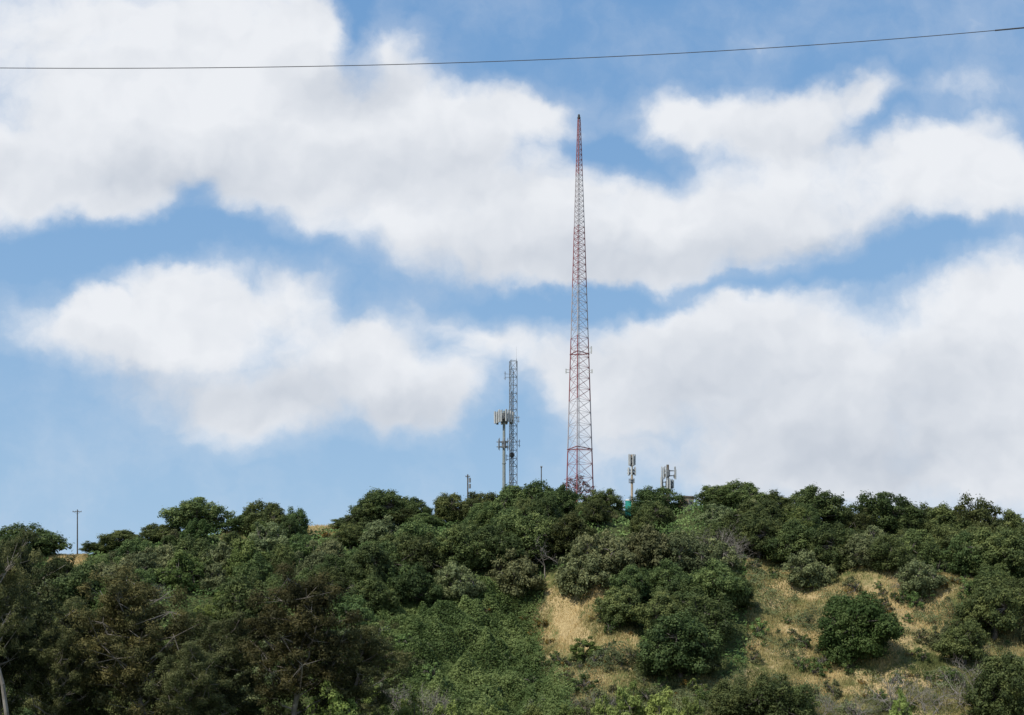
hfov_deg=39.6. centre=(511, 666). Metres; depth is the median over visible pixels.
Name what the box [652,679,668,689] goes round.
shrub
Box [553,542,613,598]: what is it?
oak tree
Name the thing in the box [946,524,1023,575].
oak tree
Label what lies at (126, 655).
oak tree
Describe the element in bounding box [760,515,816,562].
oak tree
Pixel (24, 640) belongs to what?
oak tree
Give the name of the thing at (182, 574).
oak tree
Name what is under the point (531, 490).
oak tree
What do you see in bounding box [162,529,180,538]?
oak tree
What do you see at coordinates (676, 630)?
oak tree
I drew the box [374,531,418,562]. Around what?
oak tree
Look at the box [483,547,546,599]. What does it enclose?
oak tree
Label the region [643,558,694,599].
oak tree
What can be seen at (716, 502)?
oak tree
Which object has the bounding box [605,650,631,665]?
shrub
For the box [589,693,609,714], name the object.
oak tree
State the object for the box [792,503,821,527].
oak tree
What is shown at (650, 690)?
shrub
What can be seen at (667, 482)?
antenna mast
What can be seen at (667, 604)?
oak tree
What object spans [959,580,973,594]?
shrub
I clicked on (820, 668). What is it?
shrub
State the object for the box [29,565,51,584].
oak tree
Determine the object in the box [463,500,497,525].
oak tree
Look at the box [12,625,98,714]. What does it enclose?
eucalyptus tree
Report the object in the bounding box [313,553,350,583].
oak tree
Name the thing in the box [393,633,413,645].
shrub
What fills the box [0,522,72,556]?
oak tree
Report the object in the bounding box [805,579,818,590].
shrub
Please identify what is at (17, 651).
eucalyptus tree
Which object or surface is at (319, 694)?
oak tree
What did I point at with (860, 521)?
oak tree
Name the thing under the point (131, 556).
oak tree
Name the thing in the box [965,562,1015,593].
oak tree
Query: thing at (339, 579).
oak tree
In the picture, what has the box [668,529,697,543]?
oak tree
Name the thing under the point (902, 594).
shrub
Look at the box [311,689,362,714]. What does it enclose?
oak tree
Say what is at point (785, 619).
shrub
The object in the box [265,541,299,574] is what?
oak tree
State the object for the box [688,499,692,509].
door
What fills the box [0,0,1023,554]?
sky
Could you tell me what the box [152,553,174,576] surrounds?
oak tree
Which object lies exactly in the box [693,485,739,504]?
oak tree
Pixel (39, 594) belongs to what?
oak tree
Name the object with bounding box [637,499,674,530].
oak tree
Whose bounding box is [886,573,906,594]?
bare shrub
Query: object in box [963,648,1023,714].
oak tree
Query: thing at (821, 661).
shrub
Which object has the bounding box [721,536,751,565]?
dead tree
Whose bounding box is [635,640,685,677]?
oak tree
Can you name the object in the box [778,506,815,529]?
oak tree
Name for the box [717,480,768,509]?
oak tree
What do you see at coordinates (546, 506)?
oak tree
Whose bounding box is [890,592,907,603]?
shrub
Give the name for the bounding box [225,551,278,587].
oak tree
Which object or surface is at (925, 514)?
oak tree
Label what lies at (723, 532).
bare shrub
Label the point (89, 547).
oak tree
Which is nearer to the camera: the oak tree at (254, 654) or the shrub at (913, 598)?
the oak tree at (254, 654)
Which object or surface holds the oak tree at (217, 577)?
on the ground at (565, 625)
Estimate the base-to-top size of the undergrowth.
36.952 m
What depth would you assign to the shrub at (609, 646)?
163.37 m
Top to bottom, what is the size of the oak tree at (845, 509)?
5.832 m
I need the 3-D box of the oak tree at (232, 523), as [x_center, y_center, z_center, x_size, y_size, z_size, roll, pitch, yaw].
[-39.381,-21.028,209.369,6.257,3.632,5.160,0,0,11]
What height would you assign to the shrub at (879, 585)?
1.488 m
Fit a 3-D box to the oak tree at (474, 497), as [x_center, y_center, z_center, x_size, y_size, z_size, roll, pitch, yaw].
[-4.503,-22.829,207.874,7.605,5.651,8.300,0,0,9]
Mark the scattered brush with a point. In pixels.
(782, 647)
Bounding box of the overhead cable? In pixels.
[28,27,1023,68]
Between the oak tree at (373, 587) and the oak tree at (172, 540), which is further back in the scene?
the oak tree at (172, 540)
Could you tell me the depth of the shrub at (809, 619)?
170.88 m
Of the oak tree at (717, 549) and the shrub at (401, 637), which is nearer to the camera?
the shrub at (401, 637)
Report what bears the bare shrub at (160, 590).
on the ground at (565, 625)
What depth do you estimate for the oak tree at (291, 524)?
201.42 m
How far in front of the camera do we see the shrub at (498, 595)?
180.54 m
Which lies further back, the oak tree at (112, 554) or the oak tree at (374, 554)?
the oak tree at (112, 554)
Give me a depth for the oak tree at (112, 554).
198.98 m
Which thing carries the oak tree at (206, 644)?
on the ground at (565, 625)
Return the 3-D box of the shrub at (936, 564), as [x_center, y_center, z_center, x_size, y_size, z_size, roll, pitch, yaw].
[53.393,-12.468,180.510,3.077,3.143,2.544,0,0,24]
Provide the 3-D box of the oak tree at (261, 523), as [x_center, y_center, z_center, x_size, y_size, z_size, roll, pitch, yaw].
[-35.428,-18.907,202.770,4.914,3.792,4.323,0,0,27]
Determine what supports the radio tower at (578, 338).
on the ground at (565, 625)
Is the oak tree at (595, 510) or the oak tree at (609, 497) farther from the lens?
the oak tree at (609, 497)
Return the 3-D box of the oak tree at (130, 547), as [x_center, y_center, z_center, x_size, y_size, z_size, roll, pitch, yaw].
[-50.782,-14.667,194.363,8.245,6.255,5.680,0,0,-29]
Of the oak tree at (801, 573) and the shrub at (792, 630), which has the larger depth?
the oak tree at (801, 573)
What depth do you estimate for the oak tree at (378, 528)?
197.80 m
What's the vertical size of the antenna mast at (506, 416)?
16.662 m
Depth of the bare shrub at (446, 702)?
152.31 m
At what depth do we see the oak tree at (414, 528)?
190.89 m
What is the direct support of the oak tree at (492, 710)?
on the ground at (565, 625)
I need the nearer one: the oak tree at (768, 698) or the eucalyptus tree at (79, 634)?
the eucalyptus tree at (79, 634)
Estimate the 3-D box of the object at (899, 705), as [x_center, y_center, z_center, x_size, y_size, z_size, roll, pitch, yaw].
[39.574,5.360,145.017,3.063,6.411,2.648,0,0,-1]
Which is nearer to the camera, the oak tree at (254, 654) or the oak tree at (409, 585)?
the oak tree at (254, 654)
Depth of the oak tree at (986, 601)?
165.97 m
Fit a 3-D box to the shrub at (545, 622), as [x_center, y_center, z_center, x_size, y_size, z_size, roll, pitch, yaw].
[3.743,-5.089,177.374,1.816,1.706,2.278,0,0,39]
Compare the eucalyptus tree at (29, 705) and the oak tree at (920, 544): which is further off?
the oak tree at (920, 544)
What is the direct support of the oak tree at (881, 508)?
on the ground at (565, 625)
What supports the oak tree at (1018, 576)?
on the ground at (565, 625)
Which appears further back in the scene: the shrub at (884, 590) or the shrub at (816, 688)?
the shrub at (884, 590)
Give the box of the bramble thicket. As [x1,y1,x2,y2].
[346,566,575,714]
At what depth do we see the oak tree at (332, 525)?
209.36 m
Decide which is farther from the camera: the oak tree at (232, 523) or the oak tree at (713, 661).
the oak tree at (232, 523)
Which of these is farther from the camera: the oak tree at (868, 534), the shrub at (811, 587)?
the oak tree at (868, 534)
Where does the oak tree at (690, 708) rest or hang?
on the ground at (565, 625)
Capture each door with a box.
[626,502,630,514]
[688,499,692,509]
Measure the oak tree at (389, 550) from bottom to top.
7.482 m
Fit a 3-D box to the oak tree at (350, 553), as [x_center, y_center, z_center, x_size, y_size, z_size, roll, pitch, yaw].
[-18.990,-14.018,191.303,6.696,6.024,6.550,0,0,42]
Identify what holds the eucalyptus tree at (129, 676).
on the ground at (565, 625)
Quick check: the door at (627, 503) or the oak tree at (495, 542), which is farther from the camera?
the door at (627, 503)
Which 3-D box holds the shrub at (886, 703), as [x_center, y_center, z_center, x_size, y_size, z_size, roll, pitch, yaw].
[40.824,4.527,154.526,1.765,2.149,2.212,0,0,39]
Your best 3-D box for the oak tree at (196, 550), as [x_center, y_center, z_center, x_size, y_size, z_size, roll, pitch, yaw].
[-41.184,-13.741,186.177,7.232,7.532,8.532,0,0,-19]
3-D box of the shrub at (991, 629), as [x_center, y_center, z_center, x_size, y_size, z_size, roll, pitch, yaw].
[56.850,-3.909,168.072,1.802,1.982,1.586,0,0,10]
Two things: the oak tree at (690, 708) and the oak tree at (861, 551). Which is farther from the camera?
the oak tree at (861, 551)
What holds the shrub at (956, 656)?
on the ground at (565, 625)
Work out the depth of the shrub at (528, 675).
163.86 m
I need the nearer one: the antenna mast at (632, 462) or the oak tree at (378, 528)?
the oak tree at (378, 528)
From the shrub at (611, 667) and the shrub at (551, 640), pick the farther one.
the shrub at (551, 640)
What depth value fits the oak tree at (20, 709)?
151.24 m
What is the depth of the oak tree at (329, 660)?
157.87 m
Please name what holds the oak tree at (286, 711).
on the ground at (565, 625)
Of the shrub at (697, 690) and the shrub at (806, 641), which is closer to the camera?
the shrub at (697, 690)
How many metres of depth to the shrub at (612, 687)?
156.44 m
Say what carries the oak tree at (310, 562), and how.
on the ground at (565, 625)
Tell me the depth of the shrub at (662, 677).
157.97 m
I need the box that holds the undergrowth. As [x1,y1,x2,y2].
[32,494,974,714]
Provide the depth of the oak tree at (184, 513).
207.78 m
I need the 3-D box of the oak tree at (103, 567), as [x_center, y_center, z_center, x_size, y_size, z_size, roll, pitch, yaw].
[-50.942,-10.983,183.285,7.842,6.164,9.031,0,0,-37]
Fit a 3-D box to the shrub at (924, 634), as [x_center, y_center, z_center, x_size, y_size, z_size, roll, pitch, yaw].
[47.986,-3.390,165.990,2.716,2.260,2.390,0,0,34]
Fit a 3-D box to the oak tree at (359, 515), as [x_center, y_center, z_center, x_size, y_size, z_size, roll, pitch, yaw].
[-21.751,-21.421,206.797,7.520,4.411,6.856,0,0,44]
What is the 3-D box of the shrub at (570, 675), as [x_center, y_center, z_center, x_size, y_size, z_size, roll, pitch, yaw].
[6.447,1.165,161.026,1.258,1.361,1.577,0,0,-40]
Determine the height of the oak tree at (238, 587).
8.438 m
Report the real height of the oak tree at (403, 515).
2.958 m
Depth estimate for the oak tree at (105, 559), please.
188.63 m
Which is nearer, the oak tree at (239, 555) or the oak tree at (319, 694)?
the oak tree at (319, 694)
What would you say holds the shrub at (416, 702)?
on the ground at (565, 625)
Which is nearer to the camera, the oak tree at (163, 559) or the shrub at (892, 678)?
the shrub at (892, 678)
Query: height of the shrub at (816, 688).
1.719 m
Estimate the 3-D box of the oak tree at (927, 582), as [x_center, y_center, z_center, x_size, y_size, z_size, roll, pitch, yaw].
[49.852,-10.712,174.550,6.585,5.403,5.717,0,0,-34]
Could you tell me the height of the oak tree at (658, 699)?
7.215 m
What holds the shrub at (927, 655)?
on the ground at (565, 625)
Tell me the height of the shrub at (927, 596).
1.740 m
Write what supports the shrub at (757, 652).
on the ground at (565, 625)
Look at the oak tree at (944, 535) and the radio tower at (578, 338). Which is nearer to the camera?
the oak tree at (944, 535)
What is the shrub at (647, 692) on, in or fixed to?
on the ground at (565, 625)
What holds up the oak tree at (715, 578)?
on the ground at (565, 625)
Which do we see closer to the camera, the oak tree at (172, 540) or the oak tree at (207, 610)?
the oak tree at (207, 610)
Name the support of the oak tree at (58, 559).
on the ground at (565, 625)
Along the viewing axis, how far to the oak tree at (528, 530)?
185.96 m
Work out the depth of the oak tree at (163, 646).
159.44 m
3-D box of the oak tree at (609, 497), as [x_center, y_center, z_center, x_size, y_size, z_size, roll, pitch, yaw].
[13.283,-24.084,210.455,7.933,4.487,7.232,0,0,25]
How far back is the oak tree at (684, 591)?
168.92 m
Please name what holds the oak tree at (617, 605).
on the ground at (565, 625)
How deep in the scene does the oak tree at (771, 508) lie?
192.38 m
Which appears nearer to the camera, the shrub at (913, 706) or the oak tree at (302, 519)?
the shrub at (913, 706)
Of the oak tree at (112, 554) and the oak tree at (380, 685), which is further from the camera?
the oak tree at (112, 554)
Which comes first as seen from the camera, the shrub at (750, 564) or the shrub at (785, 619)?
the shrub at (785, 619)
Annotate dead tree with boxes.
[527,533,557,577]
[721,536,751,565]
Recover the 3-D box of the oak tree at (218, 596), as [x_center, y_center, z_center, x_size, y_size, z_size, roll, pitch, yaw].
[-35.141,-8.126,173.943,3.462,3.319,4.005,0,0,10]
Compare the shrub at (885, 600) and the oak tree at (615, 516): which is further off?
the oak tree at (615, 516)
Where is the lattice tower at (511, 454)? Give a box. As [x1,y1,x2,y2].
[506,357,519,485]
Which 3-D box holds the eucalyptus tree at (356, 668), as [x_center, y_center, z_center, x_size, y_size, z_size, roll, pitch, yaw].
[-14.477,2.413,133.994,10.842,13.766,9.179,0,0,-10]
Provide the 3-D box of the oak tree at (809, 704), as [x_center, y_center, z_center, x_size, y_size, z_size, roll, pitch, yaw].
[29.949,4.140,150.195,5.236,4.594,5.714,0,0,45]
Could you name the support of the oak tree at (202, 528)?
on the ground at (565, 625)
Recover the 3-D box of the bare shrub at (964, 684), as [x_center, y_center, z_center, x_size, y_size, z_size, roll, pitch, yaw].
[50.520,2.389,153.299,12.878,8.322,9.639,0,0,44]
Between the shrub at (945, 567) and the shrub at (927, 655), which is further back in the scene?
the shrub at (945, 567)
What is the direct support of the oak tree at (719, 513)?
on the ground at (565, 625)
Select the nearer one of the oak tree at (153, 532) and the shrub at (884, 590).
the shrub at (884, 590)
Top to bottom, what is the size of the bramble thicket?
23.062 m
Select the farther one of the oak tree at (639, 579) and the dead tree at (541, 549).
the dead tree at (541, 549)
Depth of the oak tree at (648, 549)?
179.18 m
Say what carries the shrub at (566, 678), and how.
on the ground at (565, 625)
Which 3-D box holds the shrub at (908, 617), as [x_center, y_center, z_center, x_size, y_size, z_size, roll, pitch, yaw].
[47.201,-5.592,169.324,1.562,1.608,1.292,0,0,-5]
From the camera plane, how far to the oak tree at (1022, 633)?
165.75 m
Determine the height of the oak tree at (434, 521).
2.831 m
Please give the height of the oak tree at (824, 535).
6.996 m
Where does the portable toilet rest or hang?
on the ground at (565, 625)
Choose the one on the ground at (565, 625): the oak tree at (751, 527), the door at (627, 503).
the oak tree at (751, 527)
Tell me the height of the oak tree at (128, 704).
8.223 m
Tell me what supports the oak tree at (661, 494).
on the ground at (565, 625)
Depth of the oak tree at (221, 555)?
184.34 m
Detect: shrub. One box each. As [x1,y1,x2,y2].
[149,584,173,602]
[380,677,422,713]
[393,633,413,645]
[400,684,451,714]
[408,697,423,709]
[411,657,426,666]
[420,662,439,680]
[420,691,459,714]
[484,587,499,601]
[524,671,537,683]
[529,654,549,670]
[533,619,547,626]
[543,638,554,644]
[546,650,562,666]
[562,656,576,665]
[564,677,580,690]
[565,671,574,677]
[565,692,590,714]
[571,674,598,690]
[573,660,584,668]
[580,700,594,714]
[585,648,607,666]
[586,690,620,710]
[590,687,611,702]
[601,641,615,654]
[604,621,618,633]
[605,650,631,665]
[605,664,613,672]
[608,684,615,691]
[625,647,638,662]
[637,688,649,698]
[638,687,660,702]
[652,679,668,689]
[657,674,671,682]
[687,678,707,693]
[692,688,705,700]
[704,524,742,550]
[725,536,760,558]
[746,558,761,572]
[747,650,764,663]
[749,617,769,637]
[767,567,779,575]
[781,615,791,623]
[787,628,797,634]
[791,657,801,664]
[795,634,802,642]
[795,656,813,672]
[797,634,811,648]
[804,614,813,621]
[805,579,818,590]
[806,651,833,667]
[809,662,827,676]
[809,686,818,694]
[813,645,822,652]
[815,693,838,714]
[823,679,841,697]
[837,696,874,714]
[837,699,860,714]
[839,658,858,672]
[841,577,862,591]
[857,668,939,711]
[873,580,883,589]
[873,689,887,698]
[874,597,895,612]
[875,588,888,596]
[879,698,892,711]
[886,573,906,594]
[888,670,905,683]
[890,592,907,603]
[898,589,910,600]
[902,613,913,622]
[907,590,924,607]
[908,698,914,709]
[911,683,960,714]
[912,628,934,642]
[914,648,930,660]
[919,591,935,599]
[921,657,1020,713]
[923,671,935,680]
[926,556,943,572]
[937,666,965,687]
[938,559,948,571]
[944,653,962,660]
[946,576,963,583]
[956,592,963,598]
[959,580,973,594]
[960,710,973,714]
[987,627,1000,636]
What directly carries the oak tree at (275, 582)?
on the ground at (565, 625)
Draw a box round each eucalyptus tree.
[0,527,79,714]
[0,536,45,714]
[0,573,33,697]
[3,593,97,714]
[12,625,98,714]
[21,610,131,714]
[64,563,212,714]
[142,640,236,714]
[181,610,276,714]
[234,561,374,714]
[307,619,413,714]
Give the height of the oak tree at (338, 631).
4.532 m
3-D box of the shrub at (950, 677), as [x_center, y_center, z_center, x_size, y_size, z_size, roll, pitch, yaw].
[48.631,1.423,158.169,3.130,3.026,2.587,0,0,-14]
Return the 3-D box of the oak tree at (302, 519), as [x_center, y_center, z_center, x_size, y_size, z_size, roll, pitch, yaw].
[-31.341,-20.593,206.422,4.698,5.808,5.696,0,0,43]
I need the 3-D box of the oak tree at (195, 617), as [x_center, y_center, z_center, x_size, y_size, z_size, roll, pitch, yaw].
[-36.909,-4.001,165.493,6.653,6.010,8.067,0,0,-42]
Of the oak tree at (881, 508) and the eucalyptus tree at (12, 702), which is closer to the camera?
the eucalyptus tree at (12, 702)
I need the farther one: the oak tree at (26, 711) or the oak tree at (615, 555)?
the oak tree at (615, 555)
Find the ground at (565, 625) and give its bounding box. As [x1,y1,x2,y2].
[37,502,1023,714]
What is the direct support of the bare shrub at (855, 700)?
on the ground at (565, 625)
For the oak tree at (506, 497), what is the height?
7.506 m
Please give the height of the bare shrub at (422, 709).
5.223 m
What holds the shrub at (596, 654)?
on the ground at (565, 625)
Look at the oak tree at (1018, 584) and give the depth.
169.85 m
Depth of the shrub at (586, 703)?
152.61 m
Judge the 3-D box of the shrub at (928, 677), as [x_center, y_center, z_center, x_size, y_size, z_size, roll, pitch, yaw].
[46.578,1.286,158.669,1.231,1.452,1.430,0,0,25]
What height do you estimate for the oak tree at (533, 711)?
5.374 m
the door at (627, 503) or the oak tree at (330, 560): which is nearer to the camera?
the oak tree at (330, 560)
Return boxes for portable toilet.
[625,499,631,516]
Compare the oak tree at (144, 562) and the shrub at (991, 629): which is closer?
the shrub at (991, 629)
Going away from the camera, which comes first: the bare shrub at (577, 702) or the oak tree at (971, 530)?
the bare shrub at (577, 702)
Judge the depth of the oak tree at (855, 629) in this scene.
161.13 m
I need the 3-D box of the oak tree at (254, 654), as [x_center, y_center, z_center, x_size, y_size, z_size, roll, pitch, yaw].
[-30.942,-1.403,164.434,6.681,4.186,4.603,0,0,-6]
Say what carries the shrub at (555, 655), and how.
on the ground at (565, 625)
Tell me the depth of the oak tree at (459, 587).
177.24 m
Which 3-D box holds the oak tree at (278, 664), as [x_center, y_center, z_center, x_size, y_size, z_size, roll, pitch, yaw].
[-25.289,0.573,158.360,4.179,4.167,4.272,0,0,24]
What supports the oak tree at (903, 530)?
on the ground at (565, 625)
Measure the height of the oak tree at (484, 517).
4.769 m
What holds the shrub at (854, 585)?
on the ground at (565, 625)
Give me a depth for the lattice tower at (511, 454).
218.89 m
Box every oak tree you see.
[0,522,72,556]
[0,531,37,561]
[1,685,33,714]
[6,610,45,649]
[20,698,70,714]
[26,578,57,614]
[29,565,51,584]
[42,556,74,579]
[44,560,103,607]
[51,605,101,632]
[56,572,72,577]
[78,540,106,553]
[81,554,111,572]
[90,574,149,614]
[91,618,157,669]
[93,557,135,587]
[95,529,148,551]
[105,668,182,714]
[108,551,119,559]
[111,537,160,564]
[123,546,154,565]
[124,551,169,587]
[126,567,158,591]
[136,640,195,674]
[139,522,174,543]
[151,547,210,589]
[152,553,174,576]
[153,543,176,556]
[157,496,236,532]
[161,534,179,545]
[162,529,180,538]
[163,608,226,645]
[172,533,214,580]
[178,517,221,549]
[185,636,239,666]
[193,604,215,619]
[198,562,228,593]
[199,540,234,572]
[212,570,287,629]
[212,587,234,608]
[217,531,248,549]
[218,512,249,533]
[222,538,274,577]
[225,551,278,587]
[232,666,276,706]
[237,498,288,534]
[239,640,267,667]
[248,521,289,554]
[249,520,269,539]
[251,612,292,646]
[257,693,300,714]
[262,632,321,660]
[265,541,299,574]
[267,572,296,604]
[272,657,293,676]
[278,515,303,539]
[286,505,310,534]
[288,532,316,559]
[293,550,328,578]
[295,565,319,580]
[299,564,349,593]
[303,681,338,714]
[305,634,357,673]
[306,680,329,714]
[308,538,344,558]
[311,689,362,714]
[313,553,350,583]
[321,592,379,631]
[327,517,354,528]
[332,523,363,548]
[336,503,387,528]
[337,626,393,658]
[341,665,389,700]
[344,541,393,587]
[345,541,368,559]
[346,486,411,518]
[346,539,414,577]
[350,574,401,613]
[358,515,399,546]
[363,677,388,714]
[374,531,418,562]
[379,508,420,526]
[385,561,447,605]
[392,518,445,551]
[393,531,456,576]
[394,692,422,714]
[398,496,433,517]
[405,512,445,527]
[430,520,491,570]
[432,492,467,522]
[433,698,462,714]
[434,560,487,600]
[459,491,497,519]
[460,520,484,546]
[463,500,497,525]
[467,509,497,532]
[472,521,525,569]
[474,700,505,714]
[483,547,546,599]
[487,508,563,559]
[489,483,529,513]
[489,506,521,531]
[513,496,532,517]
[518,478,578,511]
[522,703,543,714]
[525,494,564,526]
[545,510,601,552]
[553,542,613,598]
[554,484,578,513]
[556,702,585,714]
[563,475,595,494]
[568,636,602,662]
[570,528,637,576]
[573,502,585,516]
[578,488,625,513]
[581,498,616,526]
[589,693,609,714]
[590,583,641,627]
[607,510,621,522]
[607,679,650,714]
[608,563,656,600]
[622,524,674,569]
[623,485,687,515]
[628,511,656,534]
[635,590,687,635]
[635,608,726,680]
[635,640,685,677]
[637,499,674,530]
[642,685,686,714]
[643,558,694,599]
[650,580,708,607]
[662,534,720,573]
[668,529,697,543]
[675,592,740,641]
[676,637,727,676]
[681,692,704,714]
[688,557,752,605]
[692,503,734,525]
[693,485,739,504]
[696,536,747,574]
[697,521,734,545]
[700,498,722,513]
[705,676,759,714]
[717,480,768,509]
[721,497,785,534]
[723,574,755,610]
[727,508,783,559]
[732,673,814,714]
[758,489,798,518]
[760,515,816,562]
[777,482,846,528]
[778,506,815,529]
[780,548,839,589]
[782,684,820,714]
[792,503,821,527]
[806,520,864,562]
[811,590,909,664]
[814,540,856,572]
[825,505,853,530]
[839,531,876,568]
[842,508,878,536]
[846,490,923,535]
[852,528,863,536]
[860,525,888,541]
[867,533,918,572]
[884,509,923,536]
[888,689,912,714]
[894,558,948,595]
[895,526,916,539]
[899,502,945,534]
[899,526,944,565]
[916,503,972,533]
[928,524,973,561]
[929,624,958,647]
[932,615,990,664]
[941,530,988,576]
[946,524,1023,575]
[949,492,1006,532]
[952,574,1023,640]
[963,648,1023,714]
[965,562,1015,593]
[966,524,994,533]
[993,508,1023,538]
[993,535,1023,583]
[998,577,1023,614]
[1018,628,1023,642]
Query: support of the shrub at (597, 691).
on the ground at (565, 625)
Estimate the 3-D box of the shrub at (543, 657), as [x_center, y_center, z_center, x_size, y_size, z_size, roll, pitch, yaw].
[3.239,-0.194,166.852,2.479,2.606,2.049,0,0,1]
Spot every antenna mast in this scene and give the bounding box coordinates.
[494,409,513,487]
[627,454,635,501]
[660,465,675,497]
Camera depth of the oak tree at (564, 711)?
140.70 m
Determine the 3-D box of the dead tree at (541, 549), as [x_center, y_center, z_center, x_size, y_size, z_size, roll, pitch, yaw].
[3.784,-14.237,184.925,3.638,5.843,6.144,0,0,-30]
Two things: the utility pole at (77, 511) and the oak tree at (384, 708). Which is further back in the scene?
the utility pole at (77, 511)
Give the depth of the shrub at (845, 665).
161.53 m
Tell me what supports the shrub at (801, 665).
on the ground at (565, 625)
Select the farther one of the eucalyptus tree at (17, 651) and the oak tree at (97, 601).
the oak tree at (97, 601)
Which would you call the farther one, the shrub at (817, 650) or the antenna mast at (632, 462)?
the antenna mast at (632, 462)
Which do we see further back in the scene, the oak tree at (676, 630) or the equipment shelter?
the equipment shelter
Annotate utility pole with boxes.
[72,509,81,553]
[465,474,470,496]
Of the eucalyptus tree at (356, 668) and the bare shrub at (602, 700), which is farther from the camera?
the bare shrub at (602, 700)
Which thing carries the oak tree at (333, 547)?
on the ground at (565, 625)
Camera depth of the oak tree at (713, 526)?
189.12 m
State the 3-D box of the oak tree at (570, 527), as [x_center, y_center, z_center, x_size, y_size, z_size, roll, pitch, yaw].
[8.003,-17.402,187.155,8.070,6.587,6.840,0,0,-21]
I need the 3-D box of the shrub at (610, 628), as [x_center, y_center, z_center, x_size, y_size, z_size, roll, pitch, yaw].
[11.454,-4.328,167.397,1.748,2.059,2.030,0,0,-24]
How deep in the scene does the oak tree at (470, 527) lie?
190.58 m
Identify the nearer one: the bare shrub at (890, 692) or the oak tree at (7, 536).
the bare shrub at (890, 692)
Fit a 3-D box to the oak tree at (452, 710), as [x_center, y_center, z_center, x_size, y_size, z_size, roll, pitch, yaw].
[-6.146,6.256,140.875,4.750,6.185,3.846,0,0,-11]
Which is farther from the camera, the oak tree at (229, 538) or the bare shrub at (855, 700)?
the oak tree at (229, 538)
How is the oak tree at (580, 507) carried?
on the ground at (565, 625)
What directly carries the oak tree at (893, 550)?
on the ground at (565, 625)
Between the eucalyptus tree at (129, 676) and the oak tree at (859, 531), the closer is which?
the eucalyptus tree at (129, 676)
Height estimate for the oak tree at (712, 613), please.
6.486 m
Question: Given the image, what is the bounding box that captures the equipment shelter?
[678,496,693,511]
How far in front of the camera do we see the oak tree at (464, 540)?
183.29 m
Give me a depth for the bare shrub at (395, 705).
153.44 m
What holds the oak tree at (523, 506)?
on the ground at (565, 625)
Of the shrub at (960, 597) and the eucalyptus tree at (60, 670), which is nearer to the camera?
the eucalyptus tree at (60, 670)
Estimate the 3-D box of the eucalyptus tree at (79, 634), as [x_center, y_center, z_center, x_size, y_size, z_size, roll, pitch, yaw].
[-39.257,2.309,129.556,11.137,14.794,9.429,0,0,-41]
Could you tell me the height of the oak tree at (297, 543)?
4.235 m
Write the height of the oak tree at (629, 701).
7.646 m
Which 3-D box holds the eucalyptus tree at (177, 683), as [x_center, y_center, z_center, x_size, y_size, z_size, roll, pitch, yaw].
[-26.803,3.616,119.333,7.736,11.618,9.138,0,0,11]
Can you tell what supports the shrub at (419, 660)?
on the ground at (565, 625)
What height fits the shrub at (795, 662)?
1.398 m
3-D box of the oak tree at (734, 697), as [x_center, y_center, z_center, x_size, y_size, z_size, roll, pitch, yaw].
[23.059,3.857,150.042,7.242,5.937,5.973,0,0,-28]
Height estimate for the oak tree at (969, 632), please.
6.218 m
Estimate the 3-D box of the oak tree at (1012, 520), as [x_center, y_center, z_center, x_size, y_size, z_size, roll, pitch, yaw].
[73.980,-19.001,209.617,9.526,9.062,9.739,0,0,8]
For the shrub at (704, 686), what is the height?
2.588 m
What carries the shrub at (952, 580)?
on the ground at (565, 625)
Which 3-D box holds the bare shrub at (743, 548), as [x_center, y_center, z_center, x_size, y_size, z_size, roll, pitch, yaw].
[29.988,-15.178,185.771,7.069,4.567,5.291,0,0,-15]
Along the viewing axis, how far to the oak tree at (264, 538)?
196.12 m
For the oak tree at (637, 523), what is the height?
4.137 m
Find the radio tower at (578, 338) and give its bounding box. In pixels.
[565,114,593,501]
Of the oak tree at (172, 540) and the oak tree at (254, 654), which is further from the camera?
the oak tree at (172, 540)
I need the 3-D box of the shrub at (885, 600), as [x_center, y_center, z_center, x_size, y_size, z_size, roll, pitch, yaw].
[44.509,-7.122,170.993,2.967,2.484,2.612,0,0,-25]
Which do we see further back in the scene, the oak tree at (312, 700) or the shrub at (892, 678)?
the shrub at (892, 678)
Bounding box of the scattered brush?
[222,521,1023,714]
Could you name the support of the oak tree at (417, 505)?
on the ground at (565, 625)
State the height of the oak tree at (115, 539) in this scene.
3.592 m
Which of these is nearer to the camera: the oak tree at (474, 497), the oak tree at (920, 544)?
the oak tree at (920, 544)
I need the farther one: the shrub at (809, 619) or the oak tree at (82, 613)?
the shrub at (809, 619)
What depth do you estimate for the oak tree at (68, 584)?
172.01 m
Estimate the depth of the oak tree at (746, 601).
171.71 m
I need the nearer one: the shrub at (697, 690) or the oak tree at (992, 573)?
the shrub at (697, 690)
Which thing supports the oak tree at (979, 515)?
on the ground at (565, 625)
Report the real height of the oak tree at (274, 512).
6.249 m
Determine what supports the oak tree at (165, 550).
on the ground at (565, 625)
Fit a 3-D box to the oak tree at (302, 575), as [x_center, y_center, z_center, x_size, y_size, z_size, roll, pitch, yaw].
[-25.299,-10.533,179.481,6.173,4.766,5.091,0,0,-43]
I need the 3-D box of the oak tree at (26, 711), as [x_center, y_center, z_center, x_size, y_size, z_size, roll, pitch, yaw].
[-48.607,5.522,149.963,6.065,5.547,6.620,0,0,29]
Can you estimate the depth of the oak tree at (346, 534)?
200.10 m
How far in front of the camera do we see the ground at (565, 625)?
170.36 m
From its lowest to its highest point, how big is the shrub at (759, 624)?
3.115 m
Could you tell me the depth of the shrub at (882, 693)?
156.55 m
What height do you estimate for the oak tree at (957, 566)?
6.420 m
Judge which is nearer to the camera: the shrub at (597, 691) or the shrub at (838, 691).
the shrub at (597, 691)
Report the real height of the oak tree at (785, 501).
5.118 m

